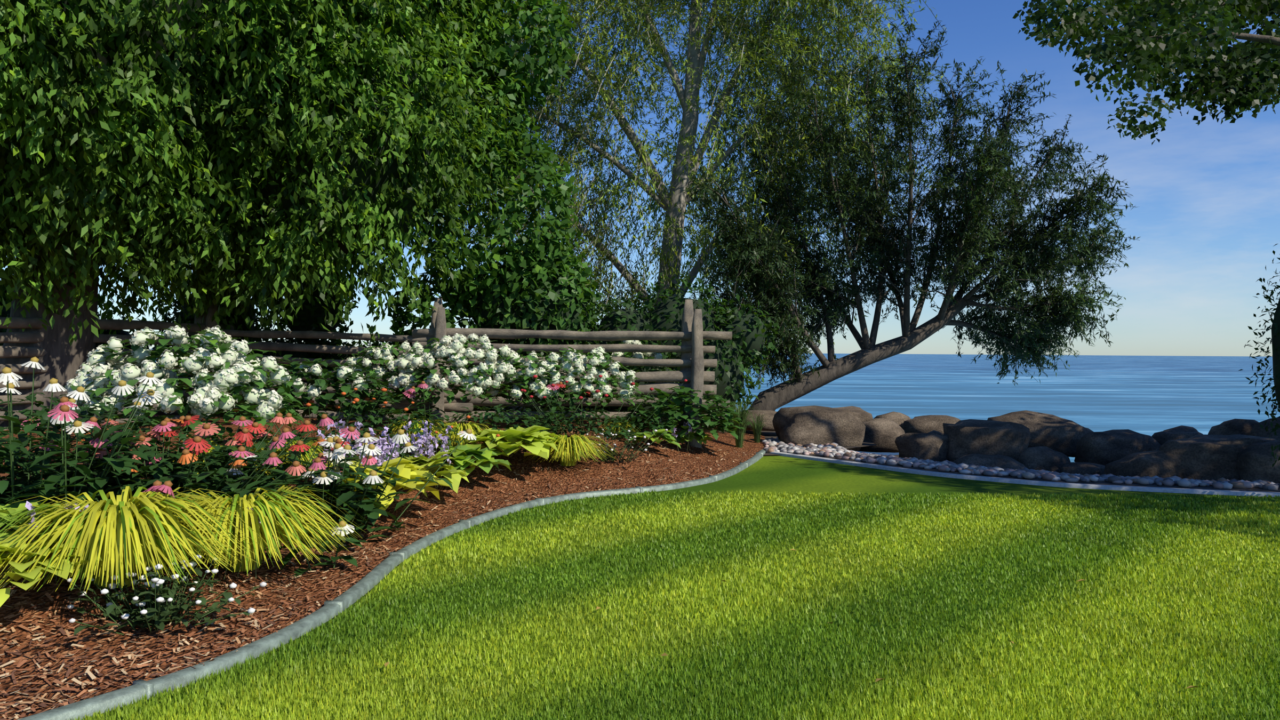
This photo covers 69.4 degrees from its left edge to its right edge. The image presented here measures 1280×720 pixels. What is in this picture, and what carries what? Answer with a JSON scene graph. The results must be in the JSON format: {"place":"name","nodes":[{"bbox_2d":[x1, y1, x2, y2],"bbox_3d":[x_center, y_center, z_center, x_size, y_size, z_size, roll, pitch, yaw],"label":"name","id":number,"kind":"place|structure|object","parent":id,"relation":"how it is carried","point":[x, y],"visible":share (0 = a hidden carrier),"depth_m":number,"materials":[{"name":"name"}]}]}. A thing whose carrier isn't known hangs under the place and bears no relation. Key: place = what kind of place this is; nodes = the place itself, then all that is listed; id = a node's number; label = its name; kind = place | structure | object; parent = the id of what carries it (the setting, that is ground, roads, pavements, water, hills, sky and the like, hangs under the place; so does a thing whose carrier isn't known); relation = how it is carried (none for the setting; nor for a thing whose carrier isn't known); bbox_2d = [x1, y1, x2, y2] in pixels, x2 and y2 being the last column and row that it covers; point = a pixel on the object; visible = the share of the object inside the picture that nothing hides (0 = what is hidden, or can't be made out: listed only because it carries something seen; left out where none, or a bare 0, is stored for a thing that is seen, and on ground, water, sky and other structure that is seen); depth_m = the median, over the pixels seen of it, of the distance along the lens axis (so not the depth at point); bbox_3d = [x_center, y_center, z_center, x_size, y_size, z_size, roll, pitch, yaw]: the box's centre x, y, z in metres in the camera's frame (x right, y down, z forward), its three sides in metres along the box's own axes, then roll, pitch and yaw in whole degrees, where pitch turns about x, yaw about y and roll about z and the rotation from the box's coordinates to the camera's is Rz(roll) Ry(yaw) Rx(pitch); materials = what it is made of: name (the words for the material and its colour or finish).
{"place":"outdoors","nodes":[
{"label":"outdoors","id":0,"kind":"place"},
{"bbox_2d":[0,0,541,427],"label":"tree","id":1,"kind":"object","parent":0,"point":[225,247],"depth_m":10.88,"materials":[{"name":"green plant"}]},
{"bbox_2d":[0,316,732,433],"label":"fence rails","id":2,"kind":"object","parent":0,"point":[423,337],"visible":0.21,"depth_m":12.45,"materials":[{"name":"brown wood"}]},
{"bbox_2d":[0,400,767,593],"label":"garden grass","id":3,"kind":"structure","parent":0,"point":[122,534],"depth_m":4.69,"materials":[{"name":"yellow plant"}]},
{"bbox_2d":[0,0,1279,356],"label":"sky","id":4,"kind":"structure","parent":0,"point":[1207,219],"materials":[{"name":"blue"}]},
{"bbox_2d":[62,402,1279,719],"bbox_3d":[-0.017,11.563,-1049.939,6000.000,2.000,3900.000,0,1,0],"label":"lawn","id":5,"kind":"structure","parent":0,"point":[770,474],"depth_m":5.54,"materials":[{"name":"green plant"}]},
{"bbox_2d":[0,328,744,635],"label":"plants","id":6,"kind":"object","parent":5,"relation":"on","point":[410,472],"depth_m":6.68,"materials":[{"name":"green plant"}]},
{"bbox_2d":[1,326,687,623],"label":"white flowers","id":7,"kind":"object","parent":6,"relation":"on","point":[250,395],"visible":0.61,"depth_m":7.11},
{"bbox_2d":[0,325,692,555],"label":"flowers","id":8,"kind":"object","parent":6,"relation":"on","point":[337,453],"visible":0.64,"depth_m":6.90,"materials":[{"name":"white plant"}]},
{"bbox_2d":[0,394,765,719],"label":"mulch bed","id":9,"kind":"object","parent":5,"relation":"on","point":[725,442],"visible":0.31,"depth_m":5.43,"materials":[{"name":"brown wood"}]},
{"bbox_2d":[17,449,765,719],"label":"bed edging","id":10,"kind":"object","parent":5,"relation":"on","point":[317,618],"visible":0.85,"depth_m":4.61,"materials":[{"name":"concrete"}]},
{"bbox_2d":[132,452,763,699],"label":"edging joints","id":11,"kind":"object","parent":10,"relation":"attached to","point":[148,686],"visible":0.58,"depth_m":4.93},
{"bbox_2d":[0,229,783,433],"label":"hedge","id":12,"kind":"object","parent":5,"relation":"on","point":[721,318],"depth_m":14.22,"materials":[{"name":"plant"}]},
{"bbox_2d":[384,0,600,367],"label":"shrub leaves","id":13,"kind":"object","parent":12,"relation":"on","point":[551,70],"visible":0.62,"depth_m":13.55,"materials":[{"name":"green plant"}]},
{"bbox_2d":[192,294,703,447],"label":"fence posts","id":14,"kind":"object","parent":5,"relation":"on","point":[692,321],"visible":0.34,"depth_m":12.34,"materials":[{"name":"wood"}]},
{"bbox_2d":[384,548,1198,688],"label":"grass blades","id":15,"kind":"object","parent":5,"relation":"on","point":[664,654],"visible":1,"depth_m":4.15,"materials":[{"name":"green plant"}]},
{"bbox_2d":[767,451,1279,497],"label":"shore edging","id":16,"kind":"object","parent":5,"relation":"on","point":[1108,487],"visible":0.81,"depth_m":9.90,"materials":[{"name":"concrete"}]},
{"bbox_2d":[415,0,948,373],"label":"tree","id":17,"kind":"object","parent":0,"point":[750,74],"depth_m":18.36,"materials":[{"name":"green plant"}]},
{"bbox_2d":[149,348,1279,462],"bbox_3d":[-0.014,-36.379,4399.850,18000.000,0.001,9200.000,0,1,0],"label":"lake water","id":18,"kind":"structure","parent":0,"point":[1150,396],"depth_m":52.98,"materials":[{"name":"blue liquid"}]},
{"bbox_2d":[761,430,876,455],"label":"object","id":19,"kind":"object","parent":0,"point":[769,434],"depth_m":14.40,"materials":[{"name":"stone"}]},
{"bbox_2d":[681,3,1141,411],"bbox_3d":[4.947,-2.161,16.558,8.592,7.562,5.230,0,1,0],"label":"leaning tree","id":20,"kind":"object","parent":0,"point":[1062,321],"depth_m":16.16,"materials":[{"name":"green plant"}]},
{"bbox_2d":[779,450,1279,492],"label":"pebble bed","id":21,"kind":"object","parent":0,"point":[1212,487],"depth_m":10.01,"materials":[{"name":"grey gravel"}]},
{"bbox_2d":[729,405,1279,483],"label":"boulders","id":22,"kind":"object","parent":21,"relation":"on","point":[1238,449],"visible":0.81,"depth_m":12.52,"materials":[{"name":"grey stone"}]},
{"bbox_2d":[761,437,1279,490],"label":"pebbles","id":23,"kind":"object","parent":21,"relation":"on","point":[832,449],"visible":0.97,"depth_m":10.65,"materials":[{"name":"grey gravel"}]},
{"bbox_2d":[1238,243,1279,468],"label":"shrub","id":24,"kind":"object","parent":21,"relation":"on","point":[1277,425],"depth_m":9.28,"materials":[{"name":"green plant"}]},
{"bbox_2d":[1012,0,1279,145],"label":"tree leaves","id":25,"kind":"object","parent":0,"point":[1241,76],"depth_m":10.75,"materials":[{"name":"green plant"}]},
{"bbox_2d":[1131,0,1279,46],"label":"branch","id":26,"kind":"object","parent":25,"relation":"attached to","point":[1275,40],"visible":0.44,"depth_m":10.28,"materials":[{"name":"wood"}]}
]}

